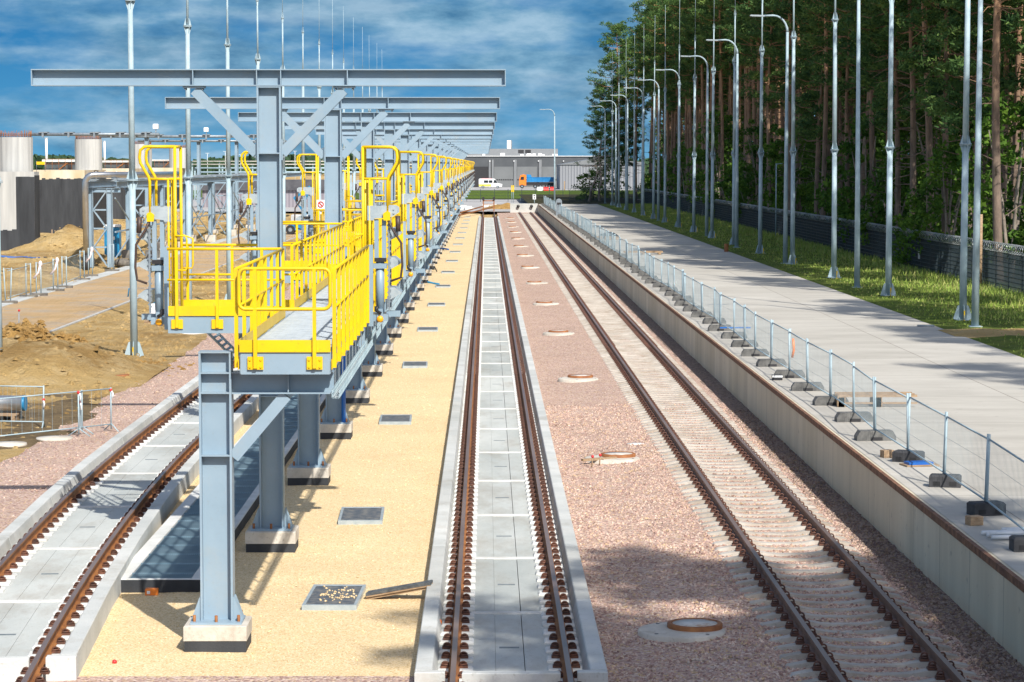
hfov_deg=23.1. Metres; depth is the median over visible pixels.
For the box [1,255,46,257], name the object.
blue sheet
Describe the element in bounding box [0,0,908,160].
sky
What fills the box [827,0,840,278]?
lightning mast
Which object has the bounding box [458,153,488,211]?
gantry frame
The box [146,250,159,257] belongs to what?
rack plinth
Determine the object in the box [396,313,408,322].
concrete plinth
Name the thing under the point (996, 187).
pine tree
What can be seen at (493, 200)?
buffer stop
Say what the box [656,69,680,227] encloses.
lamp post
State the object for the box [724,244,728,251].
orange pipe stub
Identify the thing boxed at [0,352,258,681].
slab track
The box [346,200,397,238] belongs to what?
landing
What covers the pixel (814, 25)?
pine tree
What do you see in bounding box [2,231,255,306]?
path slabs
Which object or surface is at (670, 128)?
pine tree
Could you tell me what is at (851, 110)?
pine tree
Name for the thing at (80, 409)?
crowd barrier
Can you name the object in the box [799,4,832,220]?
pine tree
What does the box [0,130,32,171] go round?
storage tank
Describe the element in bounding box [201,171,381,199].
pipeline
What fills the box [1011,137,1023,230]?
understory bush
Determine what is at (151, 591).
orange box
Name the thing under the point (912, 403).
barrier
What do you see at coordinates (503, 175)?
roller door
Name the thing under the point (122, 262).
rubble bag
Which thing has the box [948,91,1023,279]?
understory bush
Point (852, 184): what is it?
understory bush
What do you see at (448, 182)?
folding gangway
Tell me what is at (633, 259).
barrier
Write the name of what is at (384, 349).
concrete plinth
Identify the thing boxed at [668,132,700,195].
understory bush
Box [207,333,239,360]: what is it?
stair flight
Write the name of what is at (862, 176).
pine tree
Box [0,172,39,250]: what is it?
coated wall
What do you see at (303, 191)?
folding gangway
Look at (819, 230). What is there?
security fence
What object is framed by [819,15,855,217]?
pine tree
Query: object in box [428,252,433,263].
support frame
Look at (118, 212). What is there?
coated wall
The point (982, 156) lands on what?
understory bush
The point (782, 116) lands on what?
pine tree
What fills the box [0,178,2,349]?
lightning mast
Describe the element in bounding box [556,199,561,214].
waste bin
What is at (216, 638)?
concrete plinth
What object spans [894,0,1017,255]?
pine tree
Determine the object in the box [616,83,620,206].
lightning mast
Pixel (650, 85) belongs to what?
pine tree
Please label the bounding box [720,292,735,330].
barrier
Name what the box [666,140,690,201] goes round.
understory bush
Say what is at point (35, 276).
fence post
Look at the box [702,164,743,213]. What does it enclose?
understory bush
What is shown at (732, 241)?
lightning mast
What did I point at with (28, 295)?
fence post
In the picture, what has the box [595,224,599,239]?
barrier
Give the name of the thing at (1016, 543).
rubber block
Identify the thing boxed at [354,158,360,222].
folding gangway
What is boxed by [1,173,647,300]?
ground
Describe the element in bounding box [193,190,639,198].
lawn
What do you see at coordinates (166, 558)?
grated trench
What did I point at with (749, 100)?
pine tree
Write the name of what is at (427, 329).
hatch
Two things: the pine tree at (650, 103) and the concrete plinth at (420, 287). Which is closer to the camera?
the concrete plinth at (420, 287)
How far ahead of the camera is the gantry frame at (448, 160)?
225.79 m
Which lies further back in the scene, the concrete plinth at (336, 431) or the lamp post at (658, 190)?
the lamp post at (658, 190)
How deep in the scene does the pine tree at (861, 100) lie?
170.50 m
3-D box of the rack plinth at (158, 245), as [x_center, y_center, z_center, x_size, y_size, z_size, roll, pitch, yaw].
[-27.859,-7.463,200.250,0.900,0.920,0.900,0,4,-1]
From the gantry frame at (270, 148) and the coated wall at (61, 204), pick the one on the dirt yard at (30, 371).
the coated wall at (61, 204)
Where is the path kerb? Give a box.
[47,219,342,332]
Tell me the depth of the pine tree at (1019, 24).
118.87 m
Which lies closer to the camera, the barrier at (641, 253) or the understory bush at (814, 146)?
the barrier at (641, 253)
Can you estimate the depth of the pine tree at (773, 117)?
296.79 m
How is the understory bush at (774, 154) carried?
on the forest floor
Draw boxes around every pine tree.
[582,82,617,190]
[586,20,641,199]
[603,41,650,177]
[613,28,650,200]
[623,1,662,187]
[629,9,670,154]
[632,0,661,177]
[632,31,676,145]
[633,23,661,176]
[634,0,660,190]
[638,0,677,191]
[641,0,693,190]
[643,0,673,189]
[645,6,680,183]
[648,15,680,189]
[649,7,693,189]
[657,5,692,129]
[661,58,698,133]
[663,9,687,172]
[664,0,706,192]
[664,0,709,194]
[664,3,718,193]
[667,5,700,194]
[669,115,670,153]
[672,8,718,188]
[673,0,718,174]
[680,0,723,190]
[681,0,730,193]
[686,0,733,180]
[690,0,739,203]
[700,74,725,120]
[704,13,743,161]
[709,68,751,112]
[709,73,718,168]
[715,0,779,204]
[715,59,742,160]
[716,0,752,162]
[717,9,742,157]
[717,83,729,158]
[720,0,752,199]
[723,0,766,203]
[726,0,780,208]
[726,1,763,135]
[726,53,754,132]
[727,0,805,211]
[732,59,784,166]
[740,20,784,193]
[741,0,822,210]
[741,85,756,122]
[754,58,774,110]
[755,0,816,191]
[764,0,812,214]
[766,55,784,190]
[770,0,862,218]
[772,58,780,160]
[772,101,784,153]
[773,16,813,210]
[774,68,784,164]
[778,0,852,203]
[796,0,885,221]
[797,0,845,187]
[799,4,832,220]
[808,0,854,216]
[814,0,913,229]
[815,1,864,182]
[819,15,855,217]
[823,2,903,199]
[830,0,943,228]
[843,100,853,188]
[844,5,880,211]
[846,0,952,218]
[865,0,940,227]
[880,38,918,226]
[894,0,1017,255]
[895,1,949,264]
[900,24,962,144]
[901,6,937,196]
[905,9,957,171]
[914,0,1023,274]
[916,0,1013,228]
[920,5,949,147]
[931,20,1023,214]
[959,5,1012,198]
[960,0,1016,199]
[961,0,1008,257]
[972,0,1023,232]
[982,4,1011,261]
[986,3,1023,203]
[986,49,1012,213]
[994,6,1023,216]
[1000,12,1023,31]
[1006,3,1023,92]
[1020,18,1023,228]
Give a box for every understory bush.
[636,175,655,195]
[644,180,650,191]
[646,130,682,191]
[648,168,666,190]
[663,148,689,191]
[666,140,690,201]
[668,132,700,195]
[681,116,730,202]
[688,169,714,209]
[689,104,743,203]
[696,115,743,195]
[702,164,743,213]
[724,115,763,176]
[726,153,778,217]
[730,116,795,208]
[758,116,815,214]
[762,196,783,210]
[771,159,813,213]
[795,137,844,208]
[795,152,821,211]
[799,186,831,220]
[801,156,831,215]
[812,112,923,242]
[816,141,881,221]
[827,195,868,221]
[831,119,919,205]
[843,182,879,205]
[846,146,924,244]
[873,77,987,226]
[892,65,991,256]
[892,207,935,263]
[898,140,992,264]
[916,135,972,243]
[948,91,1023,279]
[955,95,1020,211]
[957,215,1023,272]
[981,136,1023,233]
[991,170,1023,253]
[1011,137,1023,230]
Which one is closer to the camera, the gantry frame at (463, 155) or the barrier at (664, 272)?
the barrier at (664, 272)
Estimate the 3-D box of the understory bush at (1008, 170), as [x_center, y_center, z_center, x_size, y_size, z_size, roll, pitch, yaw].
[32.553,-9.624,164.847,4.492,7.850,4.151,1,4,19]
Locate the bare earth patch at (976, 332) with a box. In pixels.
[939,328,1023,337]
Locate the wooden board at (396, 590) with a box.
[365,580,432,598]
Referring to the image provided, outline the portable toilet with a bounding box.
[104,224,121,255]
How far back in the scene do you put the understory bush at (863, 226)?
148.49 m
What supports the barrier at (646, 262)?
on the concrete block at (641, 273)
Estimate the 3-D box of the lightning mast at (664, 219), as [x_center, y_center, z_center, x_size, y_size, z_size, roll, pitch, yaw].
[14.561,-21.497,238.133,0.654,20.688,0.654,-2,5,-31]
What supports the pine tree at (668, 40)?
on the forest floor
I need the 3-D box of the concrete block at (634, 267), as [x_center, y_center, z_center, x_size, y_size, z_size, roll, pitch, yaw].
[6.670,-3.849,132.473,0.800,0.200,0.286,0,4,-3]
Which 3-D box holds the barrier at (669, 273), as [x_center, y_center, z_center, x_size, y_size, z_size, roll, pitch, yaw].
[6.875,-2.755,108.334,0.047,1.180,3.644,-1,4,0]
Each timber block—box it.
[880,449,893,457]
[965,515,982,525]
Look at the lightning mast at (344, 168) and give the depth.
220.27 m
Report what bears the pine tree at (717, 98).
on the forest floor
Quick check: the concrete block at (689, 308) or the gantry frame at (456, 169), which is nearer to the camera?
the concrete block at (689, 308)
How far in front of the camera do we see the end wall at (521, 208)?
348.00 m
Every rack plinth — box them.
[122,250,129,258]
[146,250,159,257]
[157,242,166,249]
[205,235,215,241]
[231,229,236,235]
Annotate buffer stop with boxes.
[482,197,494,210]
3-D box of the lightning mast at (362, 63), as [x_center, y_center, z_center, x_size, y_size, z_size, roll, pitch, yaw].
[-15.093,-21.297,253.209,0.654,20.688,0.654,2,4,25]
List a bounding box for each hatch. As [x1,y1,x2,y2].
[302,584,365,610]
[338,507,384,524]
[379,414,411,424]
[402,361,427,367]
[417,327,437,331]
[428,303,444,305]
[435,285,450,287]
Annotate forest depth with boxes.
[637,99,804,174]
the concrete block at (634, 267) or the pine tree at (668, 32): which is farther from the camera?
the pine tree at (668, 32)
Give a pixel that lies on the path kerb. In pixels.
(84, 318)
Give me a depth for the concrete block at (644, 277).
121.21 m
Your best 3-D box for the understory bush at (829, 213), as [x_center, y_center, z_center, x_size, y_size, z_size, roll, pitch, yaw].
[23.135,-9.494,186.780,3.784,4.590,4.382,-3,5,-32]
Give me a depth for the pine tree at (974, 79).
145.44 m
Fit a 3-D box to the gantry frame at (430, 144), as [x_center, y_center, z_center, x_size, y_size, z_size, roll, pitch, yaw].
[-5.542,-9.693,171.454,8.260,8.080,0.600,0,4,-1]
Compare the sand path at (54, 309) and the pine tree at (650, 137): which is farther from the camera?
the pine tree at (650, 137)
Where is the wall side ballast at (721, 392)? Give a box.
[534,212,1023,681]
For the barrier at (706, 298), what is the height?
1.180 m
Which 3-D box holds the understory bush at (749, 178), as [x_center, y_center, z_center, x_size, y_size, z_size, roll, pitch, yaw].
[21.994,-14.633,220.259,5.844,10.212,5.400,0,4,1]
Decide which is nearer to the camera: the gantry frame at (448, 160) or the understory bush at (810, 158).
the understory bush at (810, 158)
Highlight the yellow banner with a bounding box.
[36,161,44,171]
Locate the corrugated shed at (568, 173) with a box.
[557,159,644,188]
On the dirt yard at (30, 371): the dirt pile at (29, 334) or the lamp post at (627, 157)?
the dirt pile at (29, 334)
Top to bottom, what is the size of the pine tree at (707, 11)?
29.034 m
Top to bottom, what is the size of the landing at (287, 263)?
1.476 m
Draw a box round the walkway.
[234,177,470,383]
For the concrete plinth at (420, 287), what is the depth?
134.96 m
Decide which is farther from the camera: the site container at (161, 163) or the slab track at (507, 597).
the site container at (161, 163)
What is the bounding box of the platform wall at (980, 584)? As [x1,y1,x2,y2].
[538,204,1023,665]
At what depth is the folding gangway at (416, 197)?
62.97 m
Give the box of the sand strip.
[79,214,479,675]
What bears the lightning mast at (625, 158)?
on the grass verge
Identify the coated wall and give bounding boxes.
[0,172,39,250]
[33,170,106,232]
[102,168,144,218]
[152,168,185,208]
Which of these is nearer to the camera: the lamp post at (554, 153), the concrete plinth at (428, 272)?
the concrete plinth at (428, 272)
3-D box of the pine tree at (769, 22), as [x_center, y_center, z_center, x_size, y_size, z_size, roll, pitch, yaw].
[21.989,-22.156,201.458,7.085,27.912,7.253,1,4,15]
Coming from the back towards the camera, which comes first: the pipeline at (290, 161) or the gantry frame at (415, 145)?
the pipeline at (290, 161)
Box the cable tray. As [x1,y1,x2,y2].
[332,192,468,397]
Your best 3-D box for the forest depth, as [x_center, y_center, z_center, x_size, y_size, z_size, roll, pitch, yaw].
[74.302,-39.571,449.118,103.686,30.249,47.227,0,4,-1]
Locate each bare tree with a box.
[574,150,613,201]
[581,131,621,200]
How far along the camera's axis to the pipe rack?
186.64 m
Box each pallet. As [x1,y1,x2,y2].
[0,411,22,420]
[624,251,662,253]
[833,392,916,406]
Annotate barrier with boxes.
[0,385,44,427]
[0,387,118,436]
[68,390,93,436]
[591,222,594,236]
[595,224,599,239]
[600,226,603,243]
[606,229,608,245]
[608,231,611,248]
[612,232,615,249]
[614,234,619,252]
[620,237,626,257]
[627,241,631,262]
[632,243,638,264]
[639,248,644,271]
[645,250,648,274]
[649,253,653,277]
[653,256,662,281]
[661,259,667,285]
[668,262,673,289]
[674,266,682,294]
[682,269,685,297]
[684,273,692,304]
[692,277,701,311]
[702,282,713,316]
[714,287,720,324]
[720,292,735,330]
[733,299,743,338]
[744,304,755,348]
[755,312,771,358]
[771,320,790,369]
[788,329,807,381]
[807,339,829,395]
[830,349,854,411]
[852,363,873,429]
[874,377,908,449]
[907,393,947,473]
[942,416,987,500]
[986,434,1023,530]
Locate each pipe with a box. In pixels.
[0,395,27,410]
[32,124,159,136]
[45,138,47,158]
[82,171,182,270]
[99,127,256,223]
[103,141,105,160]
[138,139,286,218]
[341,354,345,421]
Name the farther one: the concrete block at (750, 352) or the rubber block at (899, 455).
the concrete block at (750, 352)
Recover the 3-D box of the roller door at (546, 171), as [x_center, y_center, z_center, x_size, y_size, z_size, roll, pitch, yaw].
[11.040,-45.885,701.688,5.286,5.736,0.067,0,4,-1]
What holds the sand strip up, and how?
on the ballast bed
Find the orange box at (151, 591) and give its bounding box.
[145,588,158,594]
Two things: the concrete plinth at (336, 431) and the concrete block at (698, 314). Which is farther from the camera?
the concrete block at (698, 314)
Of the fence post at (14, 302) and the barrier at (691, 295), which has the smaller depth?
the barrier at (691, 295)
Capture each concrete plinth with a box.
[183,616,251,651]
[245,525,298,552]
[287,464,330,485]
[320,421,352,438]
[346,388,369,403]
[362,363,382,376]
[376,343,393,354]
[387,327,401,337]
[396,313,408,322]
[404,302,414,310]
[410,292,419,299]
[416,283,424,290]
[420,276,427,282]
[425,269,431,275]
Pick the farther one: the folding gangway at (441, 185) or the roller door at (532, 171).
the roller door at (532, 171)
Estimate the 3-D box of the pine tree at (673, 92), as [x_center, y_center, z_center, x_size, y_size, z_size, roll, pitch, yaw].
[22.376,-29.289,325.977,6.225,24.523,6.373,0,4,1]
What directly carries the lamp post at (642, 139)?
on the grass verge
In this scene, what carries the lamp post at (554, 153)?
on the forest floor
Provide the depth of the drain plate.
86.28 m
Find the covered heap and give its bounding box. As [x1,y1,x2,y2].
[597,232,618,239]
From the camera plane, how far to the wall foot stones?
40.81 m
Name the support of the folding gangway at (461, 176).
attached to the walkway
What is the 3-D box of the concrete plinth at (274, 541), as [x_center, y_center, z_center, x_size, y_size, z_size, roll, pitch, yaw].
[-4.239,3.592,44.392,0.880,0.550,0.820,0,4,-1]
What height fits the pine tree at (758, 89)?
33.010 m
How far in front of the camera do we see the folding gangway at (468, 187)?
244.95 m
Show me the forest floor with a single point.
(565, 198)
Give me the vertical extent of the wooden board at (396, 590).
0.304 m
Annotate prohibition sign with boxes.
[317,200,324,213]
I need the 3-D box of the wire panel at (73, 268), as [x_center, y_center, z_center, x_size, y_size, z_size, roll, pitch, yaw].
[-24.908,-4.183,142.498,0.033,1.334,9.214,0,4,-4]
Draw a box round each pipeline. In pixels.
[192,161,463,191]
[192,164,463,182]
[194,167,410,197]
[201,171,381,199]
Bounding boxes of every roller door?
[473,167,487,186]
[494,167,512,186]
[517,167,536,186]
[542,167,556,186]
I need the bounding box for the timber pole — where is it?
[979,214,982,284]
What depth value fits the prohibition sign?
79.36 m
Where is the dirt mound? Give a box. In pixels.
[481,203,509,208]
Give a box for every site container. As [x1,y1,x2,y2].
[42,159,74,169]
[102,160,128,167]
[152,159,168,167]
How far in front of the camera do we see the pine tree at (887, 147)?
152.25 m
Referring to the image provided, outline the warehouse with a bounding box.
[410,140,620,186]
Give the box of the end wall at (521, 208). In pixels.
[510,204,537,212]
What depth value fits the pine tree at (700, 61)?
275.45 m
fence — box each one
[467,189,562,201]
[569,188,1023,293]
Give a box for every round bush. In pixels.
[571,168,603,199]
[597,160,631,200]
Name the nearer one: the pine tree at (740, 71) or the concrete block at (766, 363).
the concrete block at (766, 363)
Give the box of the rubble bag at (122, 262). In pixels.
[114,258,129,265]
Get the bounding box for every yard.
[0,210,358,461]
[193,182,630,189]
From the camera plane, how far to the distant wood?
1517.64 m
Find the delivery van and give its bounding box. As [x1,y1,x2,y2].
[479,178,501,187]
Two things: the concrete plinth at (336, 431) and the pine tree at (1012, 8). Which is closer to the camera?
the concrete plinth at (336, 431)
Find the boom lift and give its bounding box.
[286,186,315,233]
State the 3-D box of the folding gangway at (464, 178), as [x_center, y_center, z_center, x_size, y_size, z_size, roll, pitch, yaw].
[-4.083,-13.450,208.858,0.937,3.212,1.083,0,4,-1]
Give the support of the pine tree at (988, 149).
on the forest floor
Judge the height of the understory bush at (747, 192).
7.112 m
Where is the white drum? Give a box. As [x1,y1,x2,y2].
[150,302,154,320]
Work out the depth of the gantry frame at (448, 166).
243.99 m
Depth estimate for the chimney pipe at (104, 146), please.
329.65 m
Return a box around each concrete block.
[608,251,618,254]
[624,263,637,266]
[630,266,642,269]
[631,269,644,272]
[637,272,650,275]
[641,275,657,279]
[645,279,660,283]
[653,283,670,286]
[659,287,677,291]
[664,291,681,295]
[672,296,691,300]
[674,300,692,305]
[683,306,704,310]
[691,311,712,316]
[702,318,725,323]
[708,324,731,330]
[721,332,746,338]
[731,340,756,346]
[741,349,768,355]
[756,359,786,366]
[774,370,800,377]
[791,382,823,390]
[812,396,848,405]
[834,411,872,421]
[854,429,893,440]
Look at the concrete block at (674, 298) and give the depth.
102.65 m
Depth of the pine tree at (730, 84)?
269.89 m
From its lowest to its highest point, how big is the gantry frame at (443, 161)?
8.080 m
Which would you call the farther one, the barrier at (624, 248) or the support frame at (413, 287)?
the barrier at (624, 248)
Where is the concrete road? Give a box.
[539,204,1023,576]
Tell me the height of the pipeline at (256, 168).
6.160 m
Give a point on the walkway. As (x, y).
(319, 332)
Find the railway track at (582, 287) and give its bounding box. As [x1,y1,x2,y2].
[516,212,981,681]
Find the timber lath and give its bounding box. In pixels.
[581,457,616,460]
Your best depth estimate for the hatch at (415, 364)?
84.53 m
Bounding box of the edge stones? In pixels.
[0,283,308,516]
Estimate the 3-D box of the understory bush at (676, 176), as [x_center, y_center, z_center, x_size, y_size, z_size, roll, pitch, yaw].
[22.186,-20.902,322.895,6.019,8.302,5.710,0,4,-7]
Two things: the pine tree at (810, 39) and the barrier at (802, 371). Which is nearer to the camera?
the barrier at (802, 371)
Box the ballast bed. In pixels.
[0,212,996,681]
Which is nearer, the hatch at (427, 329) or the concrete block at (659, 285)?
the hatch at (427, 329)
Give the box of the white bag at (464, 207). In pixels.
[460,205,471,209]
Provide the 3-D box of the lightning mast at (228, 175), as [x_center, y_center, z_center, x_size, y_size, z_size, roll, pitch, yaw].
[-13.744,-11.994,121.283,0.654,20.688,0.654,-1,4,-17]
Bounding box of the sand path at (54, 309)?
[2,216,342,330]
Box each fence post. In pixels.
[2,268,17,303]
[19,263,37,296]
[31,261,47,295]
[47,257,64,290]
[56,256,72,287]
[74,250,89,279]
[83,247,97,276]
[105,244,118,271]
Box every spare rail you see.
[458,207,492,215]
[460,206,482,212]
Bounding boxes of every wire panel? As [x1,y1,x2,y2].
[7,266,28,297]
[38,261,55,289]
[64,253,81,282]
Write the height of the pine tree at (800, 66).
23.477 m
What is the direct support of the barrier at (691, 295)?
on the concrete block at (681, 303)
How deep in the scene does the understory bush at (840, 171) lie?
168.63 m
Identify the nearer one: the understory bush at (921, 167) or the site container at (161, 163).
the understory bush at (921, 167)
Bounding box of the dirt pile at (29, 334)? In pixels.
[2,318,194,381]
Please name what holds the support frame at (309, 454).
on the concrete plinth at (308, 476)
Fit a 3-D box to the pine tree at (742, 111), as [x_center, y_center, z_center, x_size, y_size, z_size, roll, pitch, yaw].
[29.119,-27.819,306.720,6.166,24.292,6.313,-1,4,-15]
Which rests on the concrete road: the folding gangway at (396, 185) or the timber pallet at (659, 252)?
the timber pallet at (659, 252)
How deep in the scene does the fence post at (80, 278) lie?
147.04 m
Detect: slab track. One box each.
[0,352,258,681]
[414,212,607,681]
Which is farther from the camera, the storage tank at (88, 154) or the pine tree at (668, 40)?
the pine tree at (668, 40)
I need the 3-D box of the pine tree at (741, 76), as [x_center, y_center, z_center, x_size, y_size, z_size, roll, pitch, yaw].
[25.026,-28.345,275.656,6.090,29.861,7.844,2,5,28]
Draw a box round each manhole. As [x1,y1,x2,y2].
[517,254,533,256]
[521,265,539,268]
[526,281,547,283]
[533,301,558,305]
[543,330,574,335]
[558,374,597,382]
[585,451,639,463]
[638,618,725,642]
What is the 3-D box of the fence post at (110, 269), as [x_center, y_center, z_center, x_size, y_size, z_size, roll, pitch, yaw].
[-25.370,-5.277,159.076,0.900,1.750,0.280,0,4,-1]
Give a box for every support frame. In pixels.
[190,350,333,624]
[291,287,385,467]
[345,256,366,389]
[375,251,426,343]
[396,238,436,313]
[410,225,443,291]
[420,259,426,275]
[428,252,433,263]
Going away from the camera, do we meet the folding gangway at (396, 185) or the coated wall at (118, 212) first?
the folding gangway at (396, 185)
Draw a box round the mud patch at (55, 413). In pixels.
[0,394,105,448]
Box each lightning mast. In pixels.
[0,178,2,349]
[125,0,143,356]
[183,0,192,299]
[224,0,232,299]
[254,1,260,178]
[280,0,286,260]
[299,27,305,260]
[317,39,321,238]
[330,0,333,94]
[342,12,345,238]
[352,25,355,218]
[361,27,363,111]
[381,87,383,190]
[610,86,614,204]
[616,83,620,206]
[624,77,628,209]
[632,55,635,211]
[641,66,645,214]
[651,63,655,218]
[662,5,667,222]
[674,15,681,226]
[690,0,697,231]
[708,25,715,237]
[729,9,735,244]
[756,0,765,253]
[788,0,796,263]
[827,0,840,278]
[881,0,895,295]
[953,0,971,320]
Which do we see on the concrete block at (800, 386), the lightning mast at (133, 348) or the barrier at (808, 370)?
the barrier at (808, 370)
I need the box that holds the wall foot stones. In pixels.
[727,409,1023,681]
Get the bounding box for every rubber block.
[892,449,924,461]
[929,473,961,487]
[966,500,1005,515]
[1009,535,1023,551]
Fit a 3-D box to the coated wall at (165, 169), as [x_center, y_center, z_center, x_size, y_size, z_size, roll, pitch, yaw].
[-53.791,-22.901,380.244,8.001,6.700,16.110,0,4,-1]
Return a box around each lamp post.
[540,109,555,201]
[594,106,605,202]
[600,100,616,205]
[611,95,627,209]
[624,87,642,211]
[638,79,659,220]
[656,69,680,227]
[681,55,708,235]
[706,39,738,247]
[750,15,788,263]
[853,0,862,287]
[967,0,982,326]
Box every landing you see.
[167,244,292,332]
[283,221,346,282]
[313,208,360,255]
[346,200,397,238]
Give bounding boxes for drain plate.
[917,325,933,326]
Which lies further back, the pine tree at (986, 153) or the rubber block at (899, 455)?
the pine tree at (986, 153)
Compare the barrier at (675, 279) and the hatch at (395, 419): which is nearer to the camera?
the hatch at (395, 419)
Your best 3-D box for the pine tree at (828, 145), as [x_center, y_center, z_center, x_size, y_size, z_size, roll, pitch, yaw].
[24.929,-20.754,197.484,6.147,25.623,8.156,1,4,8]
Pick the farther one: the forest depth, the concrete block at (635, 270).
the forest depth
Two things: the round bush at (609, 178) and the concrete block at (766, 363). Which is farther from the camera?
the round bush at (609, 178)
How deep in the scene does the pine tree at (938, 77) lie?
150.67 m
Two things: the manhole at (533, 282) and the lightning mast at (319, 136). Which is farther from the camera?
the lightning mast at (319, 136)
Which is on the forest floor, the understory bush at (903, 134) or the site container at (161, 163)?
the understory bush at (903, 134)
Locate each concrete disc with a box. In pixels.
[0,441,26,446]
[36,435,72,440]
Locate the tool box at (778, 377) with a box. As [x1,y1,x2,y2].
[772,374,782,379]
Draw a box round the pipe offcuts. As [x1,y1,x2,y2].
[981,527,1023,538]
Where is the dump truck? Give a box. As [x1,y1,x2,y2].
[519,174,553,187]
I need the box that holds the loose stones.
[319,586,356,602]
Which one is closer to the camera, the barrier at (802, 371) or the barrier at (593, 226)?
the barrier at (802, 371)
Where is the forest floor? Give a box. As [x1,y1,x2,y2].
[519,194,1023,286]
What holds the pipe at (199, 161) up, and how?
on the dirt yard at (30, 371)
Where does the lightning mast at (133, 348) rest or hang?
on the dirt yard at (30, 371)
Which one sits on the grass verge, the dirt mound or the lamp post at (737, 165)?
the lamp post at (737, 165)
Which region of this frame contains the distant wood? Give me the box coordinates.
[33,151,656,174]
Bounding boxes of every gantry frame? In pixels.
[31,69,505,530]
[165,97,499,423]
[238,112,496,364]
[284,122,494,327]
[316,129,493,301]
[343,135,492,283]
[375,139,491,269]
[375,142,490,257]
[381,144,490,248]
[395,146,489,241]
[410,148,489,235]
[411,149,489,229]
[450,150,489,225]
[452,151,488,221]
[454,152,488,217]
[456,153,467,214]
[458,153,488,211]
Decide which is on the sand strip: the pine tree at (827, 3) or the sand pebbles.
the sand pebbles
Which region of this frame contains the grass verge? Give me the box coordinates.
[598,203,1023,357]
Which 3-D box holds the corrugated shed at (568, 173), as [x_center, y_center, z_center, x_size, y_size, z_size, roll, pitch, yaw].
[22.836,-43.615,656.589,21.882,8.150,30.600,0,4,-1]
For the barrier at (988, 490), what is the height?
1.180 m
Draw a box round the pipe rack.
[88,173,300,266]
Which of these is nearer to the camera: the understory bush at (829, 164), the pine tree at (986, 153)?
the pine tree at (986, 153)
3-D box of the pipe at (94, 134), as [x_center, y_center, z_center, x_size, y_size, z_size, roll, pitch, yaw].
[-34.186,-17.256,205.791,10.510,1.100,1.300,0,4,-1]
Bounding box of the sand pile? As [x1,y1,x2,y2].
[2,322,84,342]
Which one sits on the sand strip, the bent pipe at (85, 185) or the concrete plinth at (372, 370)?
the concrete plinth at (372, 370)
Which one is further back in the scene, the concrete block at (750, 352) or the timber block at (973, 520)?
the concrete block at (750, 352)
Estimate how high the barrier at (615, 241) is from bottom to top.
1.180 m
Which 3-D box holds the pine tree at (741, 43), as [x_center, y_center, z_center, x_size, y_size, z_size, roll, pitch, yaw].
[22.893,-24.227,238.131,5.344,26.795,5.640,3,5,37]
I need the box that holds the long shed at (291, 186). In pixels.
[201,180,324,206]
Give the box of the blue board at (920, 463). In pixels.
[899,460,939,466]
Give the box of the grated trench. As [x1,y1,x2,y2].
[121,394,325,592]
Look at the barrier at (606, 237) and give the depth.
165.20 m
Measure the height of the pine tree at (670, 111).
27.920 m
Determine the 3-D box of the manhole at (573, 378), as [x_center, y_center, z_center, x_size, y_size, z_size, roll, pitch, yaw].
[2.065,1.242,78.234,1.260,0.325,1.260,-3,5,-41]
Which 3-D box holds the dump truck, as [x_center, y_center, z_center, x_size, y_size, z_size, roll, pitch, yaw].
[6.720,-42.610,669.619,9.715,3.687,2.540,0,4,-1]
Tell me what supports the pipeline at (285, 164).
on the lawn at (497, 192)
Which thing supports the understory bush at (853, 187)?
on the forest floor
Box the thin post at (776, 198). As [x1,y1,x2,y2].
[775,163,782,235]
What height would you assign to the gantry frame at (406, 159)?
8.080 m
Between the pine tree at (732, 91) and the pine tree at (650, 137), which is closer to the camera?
the pine tree at (732, 91)
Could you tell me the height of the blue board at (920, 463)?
0.070 m
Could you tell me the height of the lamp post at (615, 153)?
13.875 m
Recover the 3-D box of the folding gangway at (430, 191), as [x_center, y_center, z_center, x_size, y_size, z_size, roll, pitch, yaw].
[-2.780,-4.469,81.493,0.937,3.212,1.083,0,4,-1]
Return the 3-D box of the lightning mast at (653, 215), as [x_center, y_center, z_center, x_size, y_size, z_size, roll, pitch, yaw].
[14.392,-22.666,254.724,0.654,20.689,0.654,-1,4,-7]
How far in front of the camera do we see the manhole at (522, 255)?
183.23 m
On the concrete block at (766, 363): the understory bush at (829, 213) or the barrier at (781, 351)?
the barrier at (781, 351)
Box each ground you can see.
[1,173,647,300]
[177,199,639,211]
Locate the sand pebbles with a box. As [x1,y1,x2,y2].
[98,307,465,661]
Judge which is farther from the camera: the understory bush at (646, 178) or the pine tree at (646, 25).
the understory bush at (646, 178)
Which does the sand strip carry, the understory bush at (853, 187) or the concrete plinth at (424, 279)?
the concrete plinth at (424, 279)
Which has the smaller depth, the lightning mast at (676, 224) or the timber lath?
the timber lath
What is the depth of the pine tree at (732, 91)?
280.02 m
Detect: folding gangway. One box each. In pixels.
[134,145,193,329]
[237,151,257,277]
[294,154,324,253]
[342,156,354,235]
[351,145,403,325]
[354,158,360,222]
[375,158,383,205]
[391,151,426,278]
[395,169,397,199]
[417,154,440,251]
[427,156,448,234]
[435,157,454,223]
[445,158,458,217]
[450,159,461,210]
[454,159,464,204]
[457,160,466,200]
[461,160,468,197]
[464,160,469,194]
[464,161,470,192]
[465,161,471,190]

